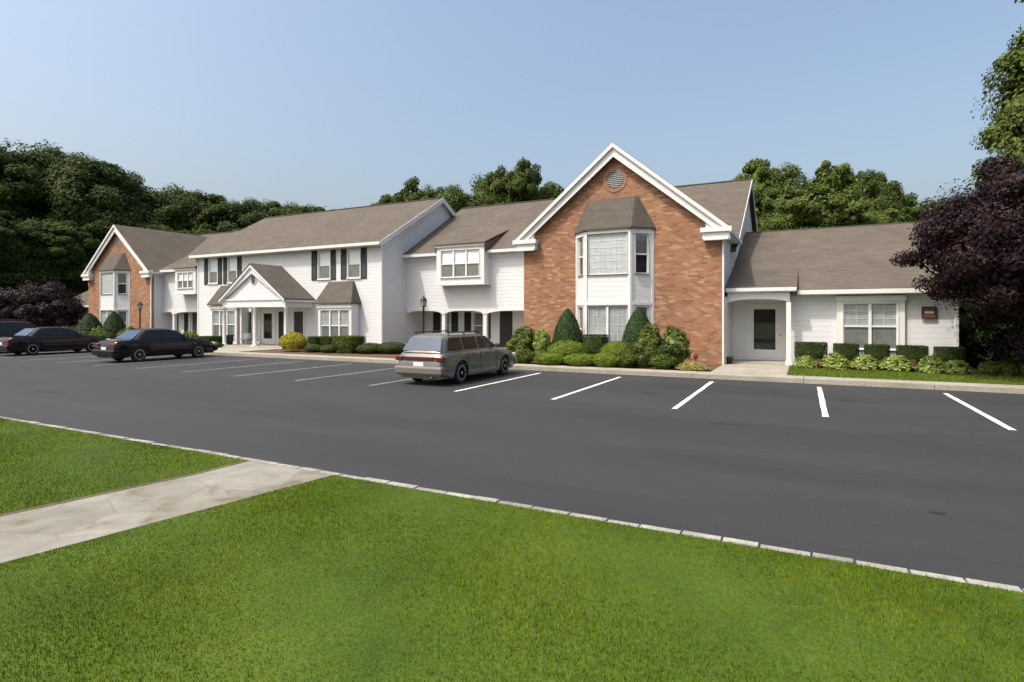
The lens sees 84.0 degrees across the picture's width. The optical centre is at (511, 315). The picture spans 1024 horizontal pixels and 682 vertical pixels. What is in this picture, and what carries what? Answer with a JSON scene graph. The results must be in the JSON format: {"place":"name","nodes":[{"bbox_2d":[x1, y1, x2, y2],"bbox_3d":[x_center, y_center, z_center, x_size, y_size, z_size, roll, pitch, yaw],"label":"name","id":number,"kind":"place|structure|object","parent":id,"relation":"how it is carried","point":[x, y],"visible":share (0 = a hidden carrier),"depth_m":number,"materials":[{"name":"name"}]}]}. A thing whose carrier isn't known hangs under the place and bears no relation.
{"place":"outdoors","nodes":[
{"label":"outdoors","id":0,"kind":"place"},
{"bbox_2d":[0,461,332,563],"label":"path","id":1,"kind":"structure","parent":0,"point":[35,531],"depth_m":5.30,"materials":[{"name":"beige concrete"}]},
{"bbox_2d":[216,346,281,351],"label":"portico path","id":2,"kind":"structure","parent":0,"point":[235,349],"depth_m":30.24,"materials":[{"name":"concrete"}]},
{"bbox_2d":[0,349,1023,589],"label":"parking lot","id":3,"kind":"structure","parent":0,"point":[873,474],"depth_m":8.81,"materials":[{"name":"grey asphalt"}]},
{"bbox_2d":[0,320,57,352],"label":"hatchback","id":4,"kind":"object","parent":3,"relation":"on","point":[10,327],"visible":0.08,"depth_m":29.29,"materials":[{"name":"black paint"}]},
{"bbox_2d":[0,326,109,354],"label":"sedan","id":5,"kind":"object","parent":3,"relation":"on","point":[32,340],"visible":0.89,"depth_m":28.04,"materials":[{"name":"black paint"}]},
{"bbox_2d":[92,328,217,361],"bbox_3d":[-15.508,1.219,24.993,1.886,1.362,4.574,0,0,27],"label":"sedan","id":6,"kind":"object","parent":3,"relation":"on","point":[138,344],"visible":1,"depth_m":24.01,"materials":[{"name":"black paint"}]},
{"bbox_2d":[1,350,408,385],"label":"worn parking lines","id":7,"kind":"object","parent":3,"relation":"on","point":[231,367],"visible":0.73,"depth_m":21.31,"materials":[{"name":"paint"}]},
{"bbox_2d":[394,330,517,383],"bbox_3d":[-1.535,1.173,17.462,1.886,1.453,4.574,0,0,27],"label":"station wagon","id":8,"kind":"object","parent":3,"relation":"on","point":[458,357],"visible":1,"depth_m":15.84,"materials":[{"name":"grey paint"}]},
{"bbox_2d":[457,373,1014,429],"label":"parking lines","id":9,"kind":"object","parent":3,"relation":"on","point":[822,403],"visible":1,"depth_m":12.90,"materials":[{"name":"paint"}]},
{"bbox_2d":[0,418,1023,681],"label":"lawn","id":10,"kind":"structure","parent":0,"point":[468,669],"depth_m":3.50,"materials":[{"name":"green plant"}]},
{"bbox_2d":[0,460,249,516],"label":"soil edge","id":11,"kind":"object","parent":10,"relation":"on","point":[28,509],"visible":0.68,"depth_m":5.74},
{"bbox_2d":[0,0,1023,209],"label":"sky","id":12,"kind":"structure","parent":0,"point":[334,104],"materials":[{"name":"blue"}]},
{"bbox_2d":[204,351,1023,393],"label":"pavement","id":13,"kind":"structure","parent":0,"point":[979,387],"depth_m":17.10,"materials":[{"name":"concrete"}]},
{"bbox_2d":[711,363,788,374],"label":"entrance path","id":14,"kind":"structure","parent":0,"point":[756,369],"depth_m":18.82,"materials":[{"name":"concrete"}]},
{"bbox_2d":[787,365,1023,384],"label":"grass strip","id":15,"kind":"object","parent":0,"point":[907,379],"depth_m":16.17,"materials":[{"name":"green plant"}]},
{"bbox_2d":[889,153,1023,366],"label":"plum tree","id":16,"kind":"object","parent":15,"relation":"on","point":[978,248],"visible":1,"depth_m":15.20,"materials":[{"name":"purple plant"}]},
{"bbox_2d":[977,360,1002,376],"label":"shrub","id":17,"kind":"object","parent":15,"relation":"on","point":[989,367],"visible":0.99,"depth_m":16.59,"materials":[{"name":"green plant"}]},
{"bbox_2d":[998,358,1020,376],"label":"shrub","id":18,"kind":"object","parent":15,"relation":"on","point":[1012,369],"visible":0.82,"depth_m":16.38,"materials":[{"name":"green plant"}]},
{"bbox_3d":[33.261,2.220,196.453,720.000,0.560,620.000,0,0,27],"label":"ground","id":19,"kind":"structure","parent":0,"visible":0},
{"bbox_2d":[0,278,84,327],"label":"plum tree","id":20,"kind":"object","parent":19,"relation":"on","point":[38,306],"visible":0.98,"depth_m":44.53,"materials":[{"name":"purple plant"}]},
{"bbox_2d":[0,220,85,291],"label":"broadleaf tree","id":21,"kind":"object","parent":19,"relation":"on","point":[27,273],"visible":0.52,"depth_m":52.49,"materials":[{"name":"green plant"}]},
{"bbox_2d":[0,138,93,223],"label":"broadleaf tree","id":22,"kind":"object","parent":19,"relation":"on","point":[18,175],"visible":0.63,"depth_m":56.02,"materials":[{"name":"green plant"}]},
{"bbox_2d":[14,217,106,295],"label":"broadleaf tree","id":23,"kind":"object","parent":19,"relation":"on","point":[85,237],"visible":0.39,"depth_m":55.23,"materials":[{"name":"green plant"}]},
{"bbox_2d":[1,139,127,216],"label":"broadleaf tree","id":24,"kind":"object","parent":19,"relation":"on","point":[59,156],"visible":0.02,"depth_m":61.97,"materials":[{"name":"green plant"}]},
{"bbox_2d":[29,152,147,260],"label":"broadleaf tree","id":25,"kind":"object","parent":19,"relation":"on","point":[97,203],"visible":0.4,"depth_m":59.43,"materials":[{"name":"green plant"}]},
{"bbox_2d":[112,171,162,223],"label":"broadleaf tree","id":26,"kind":"object","parent":19,"relation":"on","point":[137,183],"visible":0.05,"depth_m":68.50,"materials":[{"name":"green plant"}]},
{"bbox_2d":[81,224,234,328],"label":"brick house","id":27,"kind":"structure","parent":19,"relation":"on","point":[122,274],"depth_m":42.09,"materials":[{"name":"orange brick"}]},
{"bbox_2d":[101,272,112,293],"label":"window","id":28,"kind":"structure","parent":27,"relation":"in","point":[106,278],"depth_m":42.14,"materials":[{"name":"white glass"}]},
{"bbox_2d":[100,270,129,327],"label":"bay window","id":29,"kind":"structure","parent":27,"relation":"in","point":[115,302],"depth_m":41.92,"materials":[{"name":"white"}]},
{"bbox_2d":[126,186,190,230],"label":"broadleaf tree","id":30,"kind":"object","parent":19,"relation":"on","point":[158,208],"visible":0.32,"depth_m":69.09,"materials":[{"name":"green plant"}]},
{"bbox_2d":[146,182,225,231],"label":"broadleaf tree","id":31,"kind":"object","parent":19,"relation":"on","point":[191,204],"visible":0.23,"depth_m":71.68,"materials":[{"name":"green plant"}]},
{"bbox_2d":[159,230,239,333],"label":"white house","id":32,"kind":"structure","parent":19,"relation":"on","point":[180,290],"depth_m":40.95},
{"bbox_2d":[176,272,192,288],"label":"window","id":33,"kind":"structure","parent":32,"relation":"in","point":[184,279],"depth_m":39.55,"materials":[{"name":"white glass"}]},
{"bbox_2d":[173,267,196,294],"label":"box window","id":34,"kind":"structure","parent":32,"relation":"in","point":[191,291],"depth_m":39.31,"materials":[{"name":"white"}]},
{"bbox_2d":[191,197,272,232],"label":"broadleaf tree","id":35,"kind":"object","parent":19,"relation":"on","point":[221,217],"visible":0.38,"depth_m":71.01,"materials":[{"name":"green plant"}]},
{"bbox_2d":[243,198,291,216],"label":"broadleaf tree","id":36,"kind":"object","parent":19,"relation":"on","point":[272,206],"visible":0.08,"depth_m":74.27,"materials":[{"name":"green plant"}]},
{"bbox_2d":[276,201,325,215],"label":"broadleaf tree","id":37,"kind":"object","parent":19,"relation":"on","point":[296,209],"visible":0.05,"depth_m":73.98,"materials":[{"name":"green plant"}]},
{"bbox_2d":[189,197,455,347],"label":"white house","id":38,"kind":"structure","parent":19,"relation":"on","point":[267,282],"depth_m":33.40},
{"bbox_2d":[208,258,217,284],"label":"window","id":39,"kind":"structure","parent":38,"relation":"in","point":[213,262],"depth_m":37.43,"materials":[{"name":"white glass"}]},
{"bbox_2d":[212,310,234,338],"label":"window","id":40,"kind":"structure","parent":38,"relation":"in","point":[217,315],"depth_m":36.05,"materials":[{"name":"white glass"}]},
{"bbox_2d":[209,306,239,343],"bbox_3d":[-18.096,0.565,36.168,2.620,2.430,0.728,0,0,27],"label":"bay window","id":41,"kind":"structure","parent":38,"relation":"in","point":[237,310],"depth_m":35.47,"materials":[{"name":"white"}]},
{"bbox_2d":[317,250,330,279],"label":"window","id":42,"kind":"structure","parent":38,"relation":"in","point":[324,257],"depth_m":32.92,"materials":[{"name":"white glass"}]},
{"bbox_2d":[320,310,348,335],"bbox_3d":[-9.869,0.538,31.644,2.170,1.764,0.160,0,0,27],"label":"window","id":43,"kind":"structure","parent":38,"relation":"in","point":[332,322],"depth_m":31.71,"materials":[{"name":"white glass"}]},
{"bbox_2d":[316,304,359,345],"bbox_3d":[-9.744,0.565,31.888,2.590,2.430,0.728,0,0,27],"label":"bay window","id":44,"kind":"structure","parent":38,"relation":"in","point":[354,309],"depth_m":31.43,"materials":[{"name":"white"}]},
{"bbox_2d":[346,248,360,278],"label":"window","id":45,"kind":"structure","parent":38,"relation":"in","point":[353,255],"depth_m":31.89,"materials":[{"name":"white glass"}]},
{"bbox_2d":[394,176,444,201],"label":"broadleaf tree","id":46,"kind":"object","parent":19,"relation":"on","point":[405,193],"visible":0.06,"depth_m":57.85,"materials":[{"name":"green plant"}]},
{"bbox_2d":[434,183,483,213],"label":"broadleaf tree","id":47,"kind":"object","parent":19,"relation":"on","point":[456,198],"visible":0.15,"depth_m":55.97,"materials":[{"name":"green plant"}]},
{"bbox_2d":[401,198,555,348],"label":"white house","id":48,"kind":"structure","parent":19,"relation":"on","point":[465,269],"depth_m":31.61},
{"bbox_2d":[440,248,479,277],"bbox_3d":[-2.788,-2.798,30.408,2.520,1.516,0.160,0,0,27],"label":"window","id":49,"kind":"structure","parent":48,"relation":"in","point":[458,263],"depth_m":30.45,"materials":[{"name":"white glass"}]},
{"bbox_2d":[435,234,503,285],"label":"box window","id":50,"kind":"structure","parent":48,"relation":"in","point":[484,279],"depth_m":30.21,"materials":[{"name":"white"}]},
{"bbox_2d":[472,311,482,334],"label":"window","id":51,"kind":"structure","parent":48,"relation":"in","point":[477,317],"depth_m":32.53,"materials":[{"name":"white glass"}]},
{"bbox_2d":[500,311,512,346],"bbox_3d":[-0.325,0.740,31.618,0.820,2.000,0.160,0,0,27],"label":"door","id":52,"kind":"structure","parent":48,"relation":"in","point":[506,317],"depth_m":31.68,"materials":[{"name":"black"}]},
{"bbox_2d":[469,170,519,205],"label":"broadleaf tree","id":53,"kind":"object","parent":19,"relation":"on","point":[481,184],"visible":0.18,"depth_m":57.33,"materials":[{"name":"green plant"}]},
{"bbox_2d":[0,416,1023,592],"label":"block kerb","id":54,"kind":"structure","parent":19,"relation":"on","point":[887,567],"depth_m":4.95,"materials":[{"name":"concrete"}]},
{"bbox_2d":[484,157,543,204],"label":"broadleaf tree","id":55,"kind":"object","parent":19,"relation":"on","point":[524,178],"visible":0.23,"depth_m":56.02,"materials":[{"name":"green plant"}]},
{"bbox_2d":[524,181,563,200],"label":"broadleaf tree","id":56,"kind":"object","parent":19,"relation":"on","point":[551,193],"visible":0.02,"depth_m":57.96,"materials":[{"name":"green plant"}]},
{"bbox_2d":[248,349,1018,375],"bbox_3d":[-17.552,1.865,34.818,87.000,0.130,8.040,0,0,27],"label":"planting bed","id":57,"kind":"object","parent":19,"relation":"on","point":[393,355],"visible":0.03,"depth_m":25.84,"materials":[{"name":"brown soil"}]},
{"bbox_2d":[0,210,51,285],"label":"broadleaf tree","id":58,"kind":"object","parent":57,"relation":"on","point":[11,237],"visible":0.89,"depth_m":49.88,"materials":[{"name":"green plant"}]},
{"bbox_2d":[75,313,101,331],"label":"conical shrub","id":59,"kind":"object","parent":57,"relation":"on","point":[88,322],"visible":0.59,"depth_m":39.98,"materials":[{"name":"green plant"}]},
{"bbox_2d":[102,311,125,336],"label":"conical shrub","id":60,"kind":"object","parent":57,"relation":"on","point":[114,323],"visible":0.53,"depth_m":38.68,"materials":[{"name":"green plant"}]},
{"bbox_2d":[278,332,307,350],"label":"golden shrub","id":61,"kind":"object","parent":57,"relation":"on","point":[293,341],"visible":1,"depth_m":28.39,"materials":[{"name":"yellow plant"}]},
{"bbox_2d":[331,335,365,353],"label":"shrub","id":62,"kind":"object","parent":57,"relation":"on","point":[347,344],"visible":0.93,"depth_m":27.20,"materials":[{"name":"green plant"}]},
{"bbox_2d":[377,341,404,353],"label":"shrub","id":63,"kind":"object","parent":57,"relation":"on","point":[391,347],"visible":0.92,"depth_m":26.70,"materials":[{"name":"green plant"}]},
{"bbox_2d":[505,325,535,351],"bbox_3d":[0.418,1.105,22.928,1.460,1.450,1.485,0,0,-37],"label":"shrub","id":64,"kind":"object","parent":57,"relation":"on","point":[523,337],"visible":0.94,"depth_m":22.53,"materials":[{"name":"green plant"}]},
{"bbox_2d":[514,349,536,363],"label":"shrub","id":65,"kind":"object","parent":57,"relation":"on","point":[525,356],"visible":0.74,"depth_m":21.23,"materials":[{"name":"green plant"}]},
{"bbox_2d":[532,328,551,354],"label":"shrub","id":66,"kind":"object","parent":57,"relation":"on","point":[542,343],"visible":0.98,"depth_m":21.98,"materials":[{"name":"green plant"}]},
{"bbox_2d":[534,352,564,364],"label":"shrub","id":67,"kind":"object","parent":57,"relation":"on","point":[548,358],"visible":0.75,"depth_m":20.48,"materials":[{"name":"green plant"}]},
{"bbox_2d":[551,308,582,348],"bbox_3d":[2.187,0.769,22.359,1.398,2.178,1.393,0,0,27],"label":"conical shrub","id":68,"kind":"object","parent":57,"relation":"on","point":[567,327],"visible":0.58,"depth_m":22.03,"materials":[{"name":"green plant"}]},
{"bbox_2d":[546,340,587,357],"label":"mound shrub","id":69,"kind":"object","parent":57,"relation":"on","point":[565,348],"visible":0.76,"depth_m":20.86,"materials":[{"name":"green plant"}]},
{"bbox_2d":[562,353,593,365],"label":"shrub","id":70,"kind":"object","parent":57,"relation":"on","point":[577,359],"visible":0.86,"depth_m":19.98,"materials":[{"name":"green plant"}]},
{"bbox_2d":[583,334,608,354],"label":"shrub","id":71,"kind":"object","parent":57,"relation":"on","point":[593,343],"visible":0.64,"depth_m":21.39,"materials":[{"name":"green plant"}]},
{"bbox_2d":[591,352,617,366],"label":"shrub","id":72,"kind":"object","parent":57,"relation":"on","point":[604,359],"visible":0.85,"depth_m":19.62,"materials":[{"name":"green plant"}]},
{"bbox_2d":[599,341,632,353],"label":"mound shrub","id":73,"kind":"object","parent":57,"relation":"on","point":[612,347],"visible":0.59,"depth_m":20.17,"materials":[{"name":"green plant"}]},
{"bbox_2d":[614,350,638,367],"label":"shrub","id":74,"kind":"object","parent":57,"relation":"on","point":[626,359],"visible":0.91,"depth_m":19.51,"materials":[{"name":"green plant"}]},
{"bbox_2d":[622,307,649,365],"bbox_3d":[4.701,0.759,21.076,1.429,2.198,1.420,0,0,27],"label":"conical shrub","id":75,"kind":"object","parent":57,"relation":"on","point":[638,320],"visible":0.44,"depth_m":20.78,"materials":[{"name":"green plant"}]},
{"bbox_2d":[632,322,662,366],"bbox_3d":[4.845,1.025,20.211,1.106,1.609,1.124,0,0,-40],"label":"shrub","id":76,"kind":"object","parent":57,"relation":"on","point":[646,342],"visible":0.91,"depth_m":19.91,"materials":[{"name":"green plant"}]},
{"bbox_2d":[648,353,677,369],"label":"shrub","id":77,"kind":"object","parent":57,"relation":"on","point":[661,361],"visible":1,"depth_m":18.90,"materials":[{"name":"green plant"}]},
{"bbox_2d":[649,339,685,367],"bbox_3d":[5.406,1.315,19.799,1.366,1.029,1.323,0,0,-2],"label":"shrub","id":78,"kind":"object","parent":57,"relation":"on","point":[660,349],"visible":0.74,"depth_m":19.44,"materials":[{"name":"green plant"}]},
{"bbox_2d":[658,326,691,367],"bbox_3d":[5.666,1.075,19.844,1.154,1.511,1.134,0,0,-29],"label":"shrub","id":79,"kind":"object","parent":57,"relation":"on","point":[674,336],"visible":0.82,"depth_m":19.61,"materials":[{"name":"green plant"}]},
{"bbox_2d":[675,361,710,370],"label":"groundcover","id":80,"kind":"object","parent":57,"relation":"on","point":[690,366],"visible":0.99,"depth_m":18.55,"materials":[{"name":"plant"}]},
{"bbox_2d":[794,342,827,367],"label":"hedge block","id":81,"kind":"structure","parent":57,"relation":"on","point":[815,350],"depth_m":19.64,"materials":[{"name":"green plant"}]},
{"bbox_2d":[820,352,850,369],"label":"hosta","id":82,"kind":"object","parent":57,"relation":"on","point":[830,360],"visible":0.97,"depth_m":18.72,"materials":[{"name":"green plant"}]},
{"bbox_2d":[833,343,859,368],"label":"hedge block","id":83,"kind":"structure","parent":57,"relation":"on","point":[848,351],"depth_m":19.13,"materials":[{"name":"green plant"}]},
{"bbox_2d":[849,353,880,370],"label":"hosta","id":84,"kind":"object","parent":57,"relation":"on","point":[863,361],"visible":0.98,"depth_m":18.35,"materials":[{"name":"green plant"}]},
{"bbox_2d":[863,344,889,362],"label":"hedge block","id":85,"kind":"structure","parent":57,"relation":"on","point":[879,352],"depth_m":18.74,"materials":[{"name":"green plant"}]},
{"bbox_2d":[878,354,914,372],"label":"hosta","id":86,"kind":"object","parent":57,"relation":"on","point":[895,363],"visible":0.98,"depth_m":17.93,"materials":[{"name":"green plant"}]},
{"bbox_2d":[896,345,928,371],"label":"hedge block","id":87,"kind":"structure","parent":57,"relation":"on","point":[916,353],"depth_m":18.30,"materials":[{"name":"green plant"}]},
{"bbox_2d":[915,354,946,373],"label":"hosta","id":88,"kind":"object","parent":57,"relation":"on","point":[933,366],"visible":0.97,"depth_m":17.55,"materials":[{"name":"green plant"}]},
{"bbox_2d":[933,346,965,365],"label":"hedge block","id":89,"kind":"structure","parent":57,"relation":"on","point":[953,352],"depth_m":17.88,"materials":[{"name":"green plant"}]},
{"bbox_2d":[941,359,975,374],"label":"hosta","id":90,"kind":"object","parent":57,"relation":"on","point":[956,368],"visible":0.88,"depth_m":17.24,"materials":[{"name":"green plant"}]},
{"bbox_2d":[978,309,1021,358],"bbox_3d":[18.139,-0.057,18.389,4.970,4.604,4.527,0,0,27],"label":"evergreen bush","id":91,"kind":"object","parent":57,"relation":"on","point":[1005,341],"visible":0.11,"depth_m":19.32,"materials":[{"name":"green plant"}]},
{"bbox_2d":[513,142,757,364],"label":"brick house","id":92,"kind":"structure","parent":19,"relation":"on","point":[610,238],"depth_m":22.04,"materials":[{"name":"brown brick"}]},
{"bbox_2d":[587,232,627,274],"bbox_3d":[3.690,-2.390,22.021,1.660,1.580,0.140,0,0,27],"label":"window","id":93,"kind":"structure","parent":92,"relation":"in","point":[607,254],"depth_m":22.07,"materials":[{"name":"white glass"}]},
{"bbox_2d":[587,306,627,341],"bbox_3d":[3.694,0.520,22.030,1.660,1.800,0.160,0,0,27],"label":"window","id":94,"kind":"structure","parent":92,"relation":"in","point":[611,321],"depth_m":22.02,"materials":[{"name":"white glass"}]},
{"bbox_2d":[576,228,653,343],"bbox_3d":[3.898,-0.800,22.351,3.208,5.160,0.845,0,0,27],"label":"bay window","id":95,"kind":"structure","parent":92,"relation":"in","point":[632,289],"depth_m":21.89,"materials":[{"name":"white"}]},
{"bbox_2d":[635,234,648,273],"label":"window","id":96,"kind":"structure","parent":92,"relation":"in","point":[641,241],"depth_m":21.83,"materials":[{"name":"white glass"}]},
{"bbox_2d":[754,189,780,230],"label":"broadleaf tree","id":97,"kind":"object","parent":19,"relation":"on","point":[759,214],"visible":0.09,"depth_m":48.94,"materials":[{"name":"green plant"}]},
{"bbox_2d":[731,158,820,228],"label":"broadleaf tree","id":98,"kind":"object","parent":19,"relation":"on","point":[773,187],"visible":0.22,"depth_m":50.15,"materials":[{"name":"green plant"}]},
{"bbox_2d":[758,183,878,230],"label":"broadleaf tree","id":99,"kind":"object","parent":19,"relation":"on","point":[809,208],"visible":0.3,"depth_m":41.40,"materials":[{"name":"green plant"}]},
{"bbox_2d":[798,160,886,213],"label":"broadleaf tree","id":100,"kind":"object","parent":19,"relation":"on","point":[838,180],"visible":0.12,"depth_m":49.71,"materials":[{"name":"green plant"}]},
{"bbox_2d":[725,221,970,365],"bbox_3d":[14.976,-1.160,26.810,7.400,6.120,16.780,0,0,27],"label":"bungalow","id":101,"kind":"object","parent":19,"relation":"on","point":[787,289],"visible":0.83,"depth_m":21.09,"materials":[{"name":"white"}]},
{"bbox_2d":[748,306,782,360],"bbox_3d":[9.880,0.665,22.227,1.250,2.130,0.155,0,0,27],"label":"door","id":102,"kind":"structure","parent":101,"relation":"in","point":[753,354],"depth_m":22.20,"materials":[{"name":"white wood"}]},
{"bbox_2d":[842,302,898,350],"bbox_3d":[12.388,0.358,19.687,1.710,1.644,0.160,0,0,27],"label":"window","id":103,"kind":"structure","parent":101,"relation":"in","point":[863,323],"depth_m":19.68,"materials":[{"name":"white glass"}]},
{"bbox_2d":[851,169,914,221],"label":"broadleaf tree","id":104,"kind":"object","parent":19,"relation":"on","point":[874,187],"visible":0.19,"depth_m":61.94,"materials":[{"name":"green plant"}]},
{"bbox_2d":[860,206,911,223],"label":"broadleaf tree","id":105,"kind":"object","parent":19,"relation":"on","point":[890,215],"visible":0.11,"depth_m":44.40,"materials":[{"name":"green plant"}]},
{"bbox_2d":[902,192,957,221],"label":"broadleaf tree","id":106,"kind":"object","parent":19,"relation":"on","point":[918,207],"visible":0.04,"depth_m":64.02,"materials":[{"name":"green plant"}]},
{"bbox_2d":[959,294,1013,367],"bbox_3d":[18.268,-0.248,21.534,5.000,5.043,4.680,0,0,2],"label":"evergreen bush","id":107,"kind":"object","parent":19,"relation":"on","point":[974,346],"visible":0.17,"depth_m":21.00,"materials":[{"name":"green plant"}]},
{"bbox_2d":[968,0,1023,191],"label":"broadleaf tree","id":108,"kind":"object","parent":19,"relation":"on","point":[1005,133],"visible":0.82,"depth_m":28.14,"materials":[{"name":"green plant"}]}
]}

